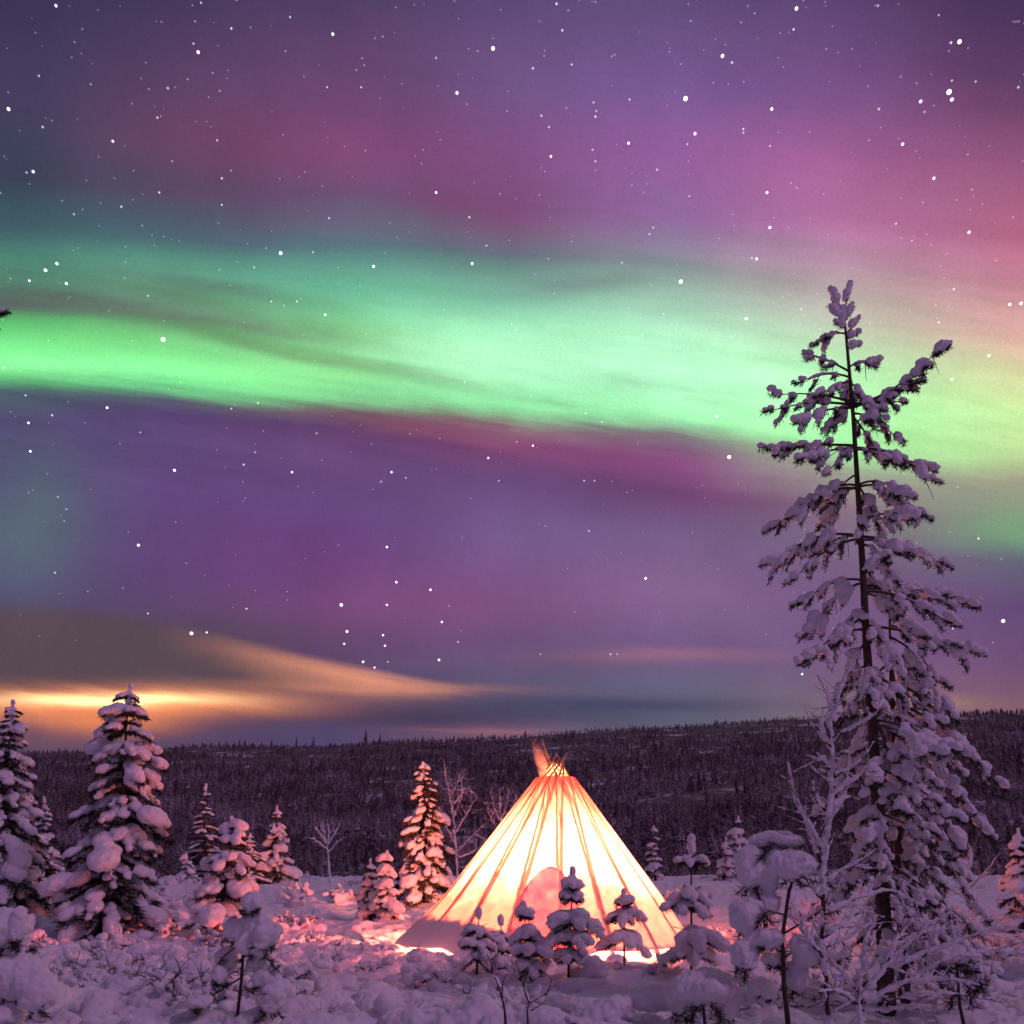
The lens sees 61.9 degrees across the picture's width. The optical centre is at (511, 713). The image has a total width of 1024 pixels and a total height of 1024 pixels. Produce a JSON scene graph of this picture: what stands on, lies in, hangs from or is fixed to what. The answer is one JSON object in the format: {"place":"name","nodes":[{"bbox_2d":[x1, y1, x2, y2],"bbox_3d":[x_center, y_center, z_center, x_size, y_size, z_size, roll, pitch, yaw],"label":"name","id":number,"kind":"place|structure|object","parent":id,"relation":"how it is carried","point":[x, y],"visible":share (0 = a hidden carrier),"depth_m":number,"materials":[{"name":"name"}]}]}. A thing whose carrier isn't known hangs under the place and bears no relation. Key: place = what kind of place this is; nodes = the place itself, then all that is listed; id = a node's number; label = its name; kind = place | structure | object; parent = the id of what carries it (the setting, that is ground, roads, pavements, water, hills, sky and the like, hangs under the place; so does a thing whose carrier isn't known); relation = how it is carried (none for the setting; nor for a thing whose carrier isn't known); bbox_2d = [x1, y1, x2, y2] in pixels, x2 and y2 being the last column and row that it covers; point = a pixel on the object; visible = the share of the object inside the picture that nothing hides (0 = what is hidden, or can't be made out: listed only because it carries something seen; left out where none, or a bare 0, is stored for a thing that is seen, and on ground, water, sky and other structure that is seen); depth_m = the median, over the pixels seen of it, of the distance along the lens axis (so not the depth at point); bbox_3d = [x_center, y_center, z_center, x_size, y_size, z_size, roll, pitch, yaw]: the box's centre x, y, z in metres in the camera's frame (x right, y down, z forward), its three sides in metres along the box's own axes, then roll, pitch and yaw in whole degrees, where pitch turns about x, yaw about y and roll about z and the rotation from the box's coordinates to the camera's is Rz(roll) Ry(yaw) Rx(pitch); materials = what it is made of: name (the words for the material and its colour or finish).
{"place":"outdoors","nodes":[
{"label":"outdoors","id":0,"kind":"place"},
{"bbox_2d":[0,0,1023,753],"label":"sky","id":1,"kind":"structure","parent":0,"point":[392,369],"materials":[{"name":"purple"}]},
{"bbox_2d":[6,713,1023,1023],"bbox_3d":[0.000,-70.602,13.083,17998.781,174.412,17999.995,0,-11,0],"label":"snow ground","id":2,"kind":"structure","parent":0,"point":[342,921],"depth_m":28.22,"materials":[{"name":"white snow"}]},
{"bbox_2d":[0,699,56,919],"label":"spruce tree","id":3,"kind":"object","parent":2,"relation":"on","point":[21,874],"visible":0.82,"depth_m":24.48,"materials":[{"name":"white wood"}]},
{"bbox_2d":[0,906,59,1023],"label":"pine sapling","id":4,"kind":"object","parent":2,"relation":"on","point":[29,982],"visible":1,"depth_m":8.52,"materials":[{"name":"white wood"}]},
{"bbox_2d":[32,933,63,947],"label":"shrub","id":5,"kind":"object","parent":2,"relation":"on","point":[42,944],"visible":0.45,"depth_m":18.58,"materials":[{"name":"white wood"}]},
{"bbox_2d":[32,796,65,879],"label":"spruce tree","id":6,"kind":"object","parent":2,"relation":"on","point":[54,856],"visible":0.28,"depth_m":30.64,"materials":[{"name":"white wood"}]},
{"bbox_2d":[37,682,177,941],"bbox_3d":[-10.390,2.681,22.399,3.270,7.186,3.292,0,-11,0],"label":"spruce tree","id":7,"kind":"object","parent":2,"relation":"on","point":[103,885],"visible":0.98,"depth_m":21.86,"materials":[{"name":"white wood"}]},
{"bbox_2d":[88,922,129,947],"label":"shrub","id":8,"kind":"object","parent":2,"relation":"on","point":[108,934],"visible":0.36,"depth_m":16.96,"materials":[{"name":"white wood"}]},
{"bbox_2d":[79,935,146,956],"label":"shrub","id":9,"kind":"object","parent":2,"relation":"on","point":[101,944],"visible":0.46,"depth_m":15.73,"materials":[{"name":"white wood"}]},
{"bbox_2d":[95,947,147,974],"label":"shrub","id":10,"kind":"object","parent":2,"relation":"on","point":[111,957],"visible":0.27,"depth_m":12.37,"materials":[{"name":"white wood"}]},
{"bbox_2d":[154,885,169,894],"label":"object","id":11,"kind":"object","parent":2,"relation":"on","point":[163,890],"visible":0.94,"depth_m":30.61,"materials":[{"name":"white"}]},
{"bbox_2d":[152,922,180,940],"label":"shrub","id":12,"kind":"object","parent":2,"relation":"on","point":[163,932],"visible":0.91,"depth_m":20.99,"materials":[{"name":"white wood"}]},
{"bbox_2d":[163,873,184,884],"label":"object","id":13,"kind":"object","parent":2,"relation":"on","point":[172,881],"visible":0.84,"depth_m":33.89,"materials":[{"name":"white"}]},
{"bbox_2d":[168,887,197,908],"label":"snow","id":14,"kind":"structure","parent":2,"relation":"on","point":[184,902],"depth_m":27.47,"materials":[{"name":"white snow"}]},
{"bbox_2d":[175,853,199,883],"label":"spruce tree","id":15,"kind":"object","parent":2,"relation":"on","point":[190,876],"visible":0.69,"depth_m":36.26,"materials":[{"name":"white wood"}]},
{"bbox_2d":[175,982,217,1010],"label":"snow","id":16,"kind":"structure","parent":2,"relation":"on","point":[205,990],"depth_m":9.97,"materials":[{"name":"white snow"}]},
{"bbox_2d":[175,783,221,879],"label":"spruce tree","id":17,"kind":"object","parent":2,"relation":"on","point":[198,856],"visible":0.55,"depth_m":39.51,"materials":[{"name":"white wood"}]},
{"bbox_2d":[191,929,230,946],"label":"shrub","id":18,"kind":"object","parent":2,"relation":"on","point":[198,940],"visible":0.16,"depth_m":16.96,"materials":[{"name":"white wood"}]},
{"bbox_2d":[198,936,229,952],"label":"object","id":19,"kind":"object","parent":2,"relation":"on","point":[210,949],"visible":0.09,"depth_m":15.42,"materials":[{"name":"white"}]},
{"bbox_2d":[194,985,238,1004],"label":"snow","id":20,"kind":"structure","parent":2,"relation":"on","point":[231,994],"depth_m":10.10,"materials":[{"name":"white snow"}]},
{"bbox_2d":[202,930,247,958],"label":"shrub","id":21,"kind":"object","parent":2,"relation":"on","point":[213,935],"visible":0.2,"depth_m":16.74,"materials":[{"name":"white wood"}]},
{"bbox_2d":[225,977,251,993],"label":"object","id":22,"kind":"object","parent":2,"relation":"on","point":[245,982],"visible":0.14,"depth_m":11.06,"materials":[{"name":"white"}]},
{"bbox_2d":[242,833,271,884],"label":"spruce tree","id":23,"kind":"object","parent":2,"relation":"on","point":[257,857],"visible":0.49,"depth_m":33.40,"materials":[{"name":"white wood"}]},
{"bbox_2d":[256,805,302,885],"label":"spruce tree","id":24,"kind":"object","parent":2,"relation":"on","point":[279,861],"visible":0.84,"depth_m":35.23,"materials":[{"name":"white wood"}]},
{"bbox_2d":[251,976,327,994],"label":"snow","id":25,"kind":"structure","parent":2,"relation":"on","point":[320,983],"depth_m":10.91,"materials":[{"name":"white snow"}]},
{"bbox_2d":[276,880,313,906],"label":"shrub","id":26,"kind":"object","parent":2,"relation":"on","point":[296,899],"visible":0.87,"depth_m":27.50,"materials":[{"name":"white wood"}]},
{"bbox_2d":[275,908,319,929],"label":"shrub","id":27,"kind":"object","parent":2,"relation":"on","point":[298,923],"visible":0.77,"depth_m":22.37,"materials":[{"name":"white wood"}]},
{"bbox_2d":[287,985,309,997],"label":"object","id":28,"kind":"object","parent":2,"relation":"on","point":[293,993],"visible":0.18,"depth_m":10.33,"materials":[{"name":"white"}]},
{"bbox_2d":[280,957,327,983],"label":"shrub","id":29,"kind":"object","parent":2,"relation":"on","point":[294,973],"visible":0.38,"depth_m":11.93,"materials":[{"name":"white wood"}]},
{"bbox_2d":[304,930,323,942],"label":"shrub","id":30,"kind":"object","parent":2,"relation":"on","point":[313,937],"visible":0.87,"depth_m":18.75,"materials":[{"name":"white wood"}]},
{"bbox_2d":[306,820,345,882],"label":"bare tree","id":31,"kind":"object","parent":2,"relation":"on","point":[327,841],"visible":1,"depth_m":37.58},
{"bbox_2d":[310,945,348,969],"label":"snow","id":32,"kind":"structure","parent":2,"relation":"on","point":[325,957],"depth_m":15.48,"materials":[{"name":"white snow"}]},
{"bbox_2d":[322,890,352,905],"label":"shrub","id":33,"kind":"object","parent":2,"relation":"on","point":[340,898],"visible":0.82,"depth_m":28.42,"materials":[{"name":"white wood"}]},
{"bbox_2d":[329,938,346,945],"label":"shrub","id":34,"kind":"object","parent":2,"relation":"on","point":[342,941],"visible":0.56,"depth_m":18.07,"materials":[{"name":"white wood"}]},
{"bbox_2d":[354,961,381,972],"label":"shrub","id":35,"kind":"object","parent":2,"relation":"on","point":[366,969],"visible":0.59,"depth_m":14.70,"materials":[{"name":"white wood"}]},
{"bbox_2d":[355,858,384,920],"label":"spruce sapling","id":36,"kind":"object","parent":2,"relation":"on","point":[366,893],"visible":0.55,"depth_m":24.31,"materials":[{"name":"white wood"}]},
{"bbox_2d":[368,850,404,921],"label":"spruce sapling","id":37,"kind":"object","parent":2,"relation":"on","point":[388,893],"visible":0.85,"depth_m":23.81,"materials":[{"name":"white wood"}]},
{"bbox_2d":[398,967,435,988],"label":"snow","id":38,"kind":"structure","parent":2,"relation":"on","point":[415,980],"depth_m":13.11,"materials":[{"name":"white snow"}]},
{"bbox_2d":[394,761,455,907],"bbox_3d":[-2.917,4.224,28.700,2.353,5.288,2.685,0,-11,0],"label":"spruce tree","id":39,"kind":"object","parent":2,"relation":"on","point":[424,874],"visible":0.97,"depth_m":28.31,"materials":[{"name":"white wood"}]},
{"bbox_2d":[435,757,492,878],"bbox_3d":[-1.940,4.227,32.798,2.623,5.109,1.566,3,-11,-15],"label":"birch tree","id":40,"kind":"object","parent":2,"relation":"on","point":[462,789],"visible":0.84,"depth_m":32.85,"materials":[{"name":"white plant"}]},
{"bbox_2d":[457,906,497,973],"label":"pine sapling","id":41,"kind":"object","parent":2,"relation":"on","point":[481,944],"visible":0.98,"depth_m":14.03,"materials":[{"name":"white wood"}]},
{"bbox_2d":[452,983,515,1000],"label":"snow","id":42,"kind":"structure","parent":2,"relation":"on","point":[483,988],"depth_m":10.74,"materials":[{"name":"white snow"}]},
{"bbox_2d":[470,783,516,842],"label":"birch tree","id":43,"kind":"object","parent":2,"relation":"on","point":[496,813],"visible":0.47,"depth_m":30.83,"materials":[{"name":"white plant"}]},
{"bbox_2d":[3,902,1023,1023],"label":"snow hummocks","id":44,"kind":"structure","parent":2,"relation":"on","point":[111,994],"depth_m":9.97,"materials":[{"name":"white snow"}]},
{"bbox_2d":[48,963,78,978],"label":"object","id":45,"kind":"object","parent":44,"relation":"on","point":[55,971],"visible":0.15,"depth_m":11.79,"materials":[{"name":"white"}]},
{"bbox_2d":[59,969,104,986],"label":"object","id":46,"kind":"object","parent":44,"relation":"on","point":[99,976],"visible":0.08,"depth_m":11.31,"materials":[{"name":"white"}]},
{"bbox_2d":[61,947,112,979],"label":"shrub","id":47,"kind":"object","parent":44,"relation":"on","point":[71,958],"visible":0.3,"depth_m":12.02,"materials":[{"name":"white wood"}]},
{"bbox_2d":[58,949,129,987],"bbox_3d":[-5.666,3.526,11.387,0.739,0.700,0.945,-3,-11,18],"label":"shrub","id":48,"kind":"object","parent":44,"relation":"on","point":[117,963],"visible":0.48,"depth_m":11.37,"materials":[{"name":"white wood"}]},
{"bbox_2d":[95,946,180,983],"bbox_3d":[-5.099,3.586,11.733,1.043,0.773,0.816,3,-11,-13],"label":"shrub","id":49,"kind":"object","parent":44,"relation":"on","point":[176,953],"visible":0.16,"depth_m":11.66,"materials":[{"name":"white wood"}]},
{"bbox_2d":[122,957,210,1001],"bbox_3d":[-4.153,3.258,10.388,0.901,0.621,0.911,-5,-11,23],"label":"shrub","id":50,"kind":"object","parent":44,"relation":"on","point":[162,990],"visible":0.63,"depth_m":10.23,"materials":[{"name":"white wood"}]},
{"bbox_2d":[144,946,210,975],"bbox_3d":[-4.717,3.571,11.703,0.748,0.709,0.957,-7,-13,33],"label":"shrub","id":51,"kind":"object","parent":44,"relation":"on","point":[203,952],"visible":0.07,"depth_m":11.94,"materials":[{"name":"white wood"}]},
{"bbox_2d":[160,956,251,1004],"bbox_3d":[-3.727,3.306,10.413,1.037,0.714,1.048,2,-11,-9],"label":"shrub","id":52,"kind":"object","parent":44,"relation":"on","point":[184,991],"visible":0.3,"depth_m":10.33,"materials":[{"name":"white wood"}]},
{"bbox_2d":[182,815,258,936],"bbox_3d":[-7.286,4.105,21.498,1.771,3.105,2.094,0,-11,0],"label":"spruce tree","id":53,"kind":"object","parent":44,"relation":"on","point":[231,887],"visible":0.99,"depth_m":21.20,"materials":[{"name":"white plant"}]},
{"bbox_2d":[185,892,290,1023],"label":"pine sapling","id":54,"kind":"object","parent":44,"relation":"on","point":[253,933],"visible":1,"depth_m":8.96,"materials":[{"name":"white wood"}]},
{"bbox_2d":[359,934,383,951],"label":"shrub","id":55,"kind":"object","parent":44,"relation":"on","point":[365,944],"visible":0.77,"depth_m":17.46,"materials":[{"name":"white wood"}]},
{"bbox_2d":[422,964,460,990],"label":"snow","id":56,"kind":"structure","parent":44,"relation":"on","point":[440,980],"depth_m":12.67,"materials":[{"name":"white snow"}]},
{"bbox_2d":[477,955,506,1023],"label":"shrub","id":57,"kind":"object","parent":44,"relation":"on","point":[501,996],"visible":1,"depth_m":8.80,"materials":[{"name":"brown plant"}]},
{"bbox_2d":[483,913,511,971],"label":"pine sapling","id":58,"kind":"object","parent":44,"relation":"on","point":[500,961],"visible":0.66,"depth_m":14.26,"materials":[{"name":"white wood"}]},
{"bbox_2d":[488,975,539,1011],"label":"snow","id":59,"kind":"structure","parent":44,"relation":"on","point":[516,1005],"depth_m":9.92,"materials":[{"name":"white snow"}]},
{"bbox_2d":[515,959,559,1023],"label":"shrub","id":60,"kind":"object","parent":44,"relation":"on","point":[545,993],"visible":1,"depth_m":8.65,"materials":[{"name":"brown plant"}]},
{"bbox_2d":[541,866,605,977],"bbox_3d":[0.855,3.230,13.166,0.870,1.754,0.920,-10,-14,42],"label":"pine sapling","id":61,"kind":"object","parent":44,"relation":"on","point":[560,923],"visible":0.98,"depth_m":13.06,"materials":[{"name":"white wood"}]},
{"bbox_2d":[654,953,682,975],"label":"shrub","id":62,"kind":"object","parent":44,"relation":"on","point":[676,970],"visible":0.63,"depth_m":13.16,"materials":[{"name":"white wood"}]},
{"bbox_2d":[736,974,804,1016],"bbox_3d":[2.902,3.379,10.168,0.678,0.551,1.004,7,-13,-34],"label":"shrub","id":63,"kind":"object","parent":44,"relation":"on","point":[762,991],"visible":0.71,"depth_m":9.94,"materials":[{"name":"white wood"}]},
{"bbox_2d":[728,830,830,1023],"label":"pine tree","id":64,"kind":"object","parent":44,"relation":"on","point":[770,864],"visible":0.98,"depth_m":8.63,"materials":[{"name":"white wood"}]},
{"bbox_2d":[773,648,926,1023],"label":"birch sapling","id":65,"kind":"object","parent":44,"relation":"on","point":[831,809],"visible":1,"depth_m":8.71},
{"bbox_2d":[839,960,899,1006],"bbox_3d":[4.413,3.237,10.263,0.718,0.681,0.918,-1,-11,4],"label":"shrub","id":66,"kind":"object","parent":44,"relation":"on","point":[847,988],"visible":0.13,"depth_m":10.28,"materials":[{"name":"white wood"}]},
{"bbox_2d":[795,902,1023,1023],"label":"bush","id":67,"kind":"object","parent":44,"relation":"on","point":[875,972],"visible":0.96,"depth_m":8.38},
{"bbox_2d":[833,618,1010,1003],"bbox_3d":[5.050,1.121,10.537,2.105,4.920,1.518,0,-11,0],"label":"pine tree","id":68,"kind":"object","parent":44,"relation":"on","point":[906,843],"visible":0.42,"depth_m":10.38,"materials":[{"name":"white plant"}]},
{"bbox_2d":[997,827,1023,933],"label":"spruce tree","id":69,"kind":"object","parent":44,"relation":"on","point":[1011,879],"visible":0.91,"depth_m":21.40,"materials":[{"name":"white wood"}]},
{"bbox_2d":[19,708,1023,876],"bbox_3d":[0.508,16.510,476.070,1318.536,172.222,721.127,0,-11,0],"label":"forest","id":70,"kind":"object","parent":2,"relation":"on","point":[297,832],"visible":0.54,"depth_m":393.23,"materials":[{"name":"green plant"}]},
{"bbox_2d":[510,984,544,1003],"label":"shrub","id":71,"kind":"object","parent":2,"relation":"on","point":[535,993],"visible":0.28,"depth_m":10.29,"materials":[{"name":"white wood"}]},
{"bbox_2d":[508,900,553,980],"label":"pine sapling","id":72,"kind":"object","parent":2,"relation":"on","point":[528,949],"visible":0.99,"depth_m":13.03,"materials":[{"name":"white wood"}]},
{"bbox_2d":[394,739,682,954],"bbox_3d":[0.820,2.972,19.742,6.754,4.774,6.685,0,-11,0],"label":"tipi","id":73,"kind":"object","parent":2,"relation":"on","point":[549,831],"visible":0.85,"depth_m":18.07,"materials":[{"name":"fabric"}]},
{"bbox_2d":[594,888,652,964],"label":"pine sapling","id":74,"kind":"object","parent":2,"relation":"on","point":[625,913],"visible":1,"depth_m":14.37,"materials":[{"name":"white wood"}]},
{"bbox_2d":[644,825,667,880],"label":"spruce tree","id":75,"kind":"object","parent":2,"relation":"on","point":[653,865],"visible":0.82,"depth_m":40.28,"materials":[{"name":"white wood"}]},
{"bbox_2d":[657,833,730,969],"bbox_3d":[2.718,2.928,13.009,1.086,2.215,1.109,0,-11,0],"label":"pine sapling","id":76,"kind":"object","parent":2,"relation":"on","point":[693,942],"visible":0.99,"depth_m":12.86,"materials":[{"name":"white wood"}]},
{"bbox_2d":[665,966,742,1023],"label":"pine sapling","id":77,"kind":"object","parent":2,"relation":"on","point":[689,994],"visible":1,"depth_m":8.66,"materials":[{"name":"white wood"}]},
{"bbox_2d":[710,924,737,943],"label":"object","id":78,"kind":"object","parent":2,"relation":"on","point":[729,937],"visible":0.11,"depth_m":17.57,"materials":[{"name":"white wood"}]},
{"bbox_2d":[714,837,736,881],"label":"spruce tree","id":79,"kind":"object","parent":2,"relation":"on","point":[724,869],"visible":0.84,"depth_m":39.25,"materials":[{"name":"white wood"}]},
{"bbox_2d":[705,1004,760,1020],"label":"shrub","id":80,"kind":"object","parent":2,"relation":"on","point":[741,1011],"visible":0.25,"depth_m":9.65,"materials":[{"name":"white wood"}]},
{"bbox_2d":[725,928,743,952],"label":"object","id":81,"kind":"object","parent":2,"relation":"on","point":[732,932],"visible":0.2,"depth_m":17.56,"materials":[{"name":"white wood"}]},
{"bbox_2d":[726,815,748,879],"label":"spruce tree","id":82,"kind":"object","parent":2,"relation":"on","point":[737,839],"visible":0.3,"depth_m":40.30,"materials":[{"name":"white wood"}]},
{"bbox_2d":[762,911,787,929],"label":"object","id":83,"kind":"object","parent":2,"relation":"on","point":[775,917],"visible":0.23,"depth_m":21.66,"materials":[{"name":"white wood"}]},
{"bbox_2d":[784,894,826,918],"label":"snow","id":84,"kind":"structure","parent":2,"relation":"on","point":[802,905],"depth_m":25.22,"materials":[{"name":"white snow"}]},
{"bbox_2d":[791,978,841,1010],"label":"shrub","id":85,"kind":"object","parent":2,"relation":"on","point":[804,1001],"visible":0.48,"depth_m":10.39,"materials":[{"name":"white wood"}]},
{"bbox_2d":[811,972,852,1001],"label":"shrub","id":86,"kind":"object","parent":2,"relation":"on","point":[815,976],"visible":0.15,"depth_m":10.80,"materials":[{"name":"white wood"}]},
{"bbox_2d":[818,906,849,925],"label":"snow","id":87,"kind":"structure","parent":2,"relation":"on","point":[839,918],"depth_m":24.26,"materials":[{"name":"white snow"}]},
{"bbox_2d":[854,880,872,891],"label":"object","id":88,"kind":"object","parent":2,"relation":"on","point":[865,888],"visible":0.16,"depth_m":32.83,"materials":[{"name":"white wood"}]},
{"bbox_2d":[756,280,993,1016],"bbox_3d":[4.434,-1.126,10.439,2.599,9.304,2.201,-5,-11,23],"label":"pine tree","id":89,"kind":"object","parent":2,"relation":"on","point":[890,598],"visible":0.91,"depth_m":10.27,"materials":[{"name":"white plant"}]},
{"bbox_2d":[912,975,942,992],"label":"shrub","id":90,"kind":"object","parent":2,"relation":"on","point":[928,984],"visible":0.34,"depth_m":11.06,"materials":[{"name":"white wood"}]},
{"bbox_2d":[943,905,968,931],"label":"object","id":91,"kind":"object","parent":2,"relation":"on","point":[958,910],"visible":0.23,"depth_m":22.79,"materials":[{"name":"white wood"}]},
{"bbox_2d":[925,944,989,1023],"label":"pine sapling","id":92,"kind":"object","parent":2,"relation":"on","point":[973,969],"visible":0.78,"depth_m":8.61,"materials":[{"name":"white wood"}]},
{"bbox_2d":[943,992,989,1008],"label":"shrub","id":93,"kind":"object","parent":2,"relation":"on","point":[984,1005],"visible":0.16,"depth_m":9.47,"materials":[{"name":"white wood"}]},
{"bbox_2d":[933,827,1001,944],"bbox_3d":[8.835,3.359,16.276,1.303,2.604,1.051,0,-11,0],"label":"bush","id":94,"kind":"object","parent":2,"relation":"on","point":[970,862],"visible":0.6,"depth_m":16.19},
{"bbox_2d":[948,959,1003,986],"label":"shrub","id":95,"kind":"object","parent":2,"relation":"on","point":[999,970],"visible":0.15,"depth_m":12.11,"materials":[{"name":"white wood"}]},
{"bbox_2d":[955,976,1000,996],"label":"shrub","id":96,"kind":"object","parent":2,"relation":"on","point":[994,986],"visible":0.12,"depth_m":10.91,"materials":[{"name":"white wood"}]},
{"bbox_2d":[982,934,1023,958],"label":"snow","id":97,"kind":"structure","parent":2,"relation":"on","point":[995,941],"depth_m":14.83,"materials":[{"name":"white snow"}]},
{"bbox_2d":[983,942,1023,961],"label":"shrub","id":98,"kind":"object","parent":2,"relation":"on","point":[1018,947],"visible":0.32,"depth_m":14.20,"materials":[{"name":"white wood"}]},
{"bbox_2d":[995,893,1013,908],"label":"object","id":99,"kind":"object","parent":2,"relation":"on","point":[999,899],"visible":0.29,"depth_m":26.29,"materials":[{"name":"white wood"}]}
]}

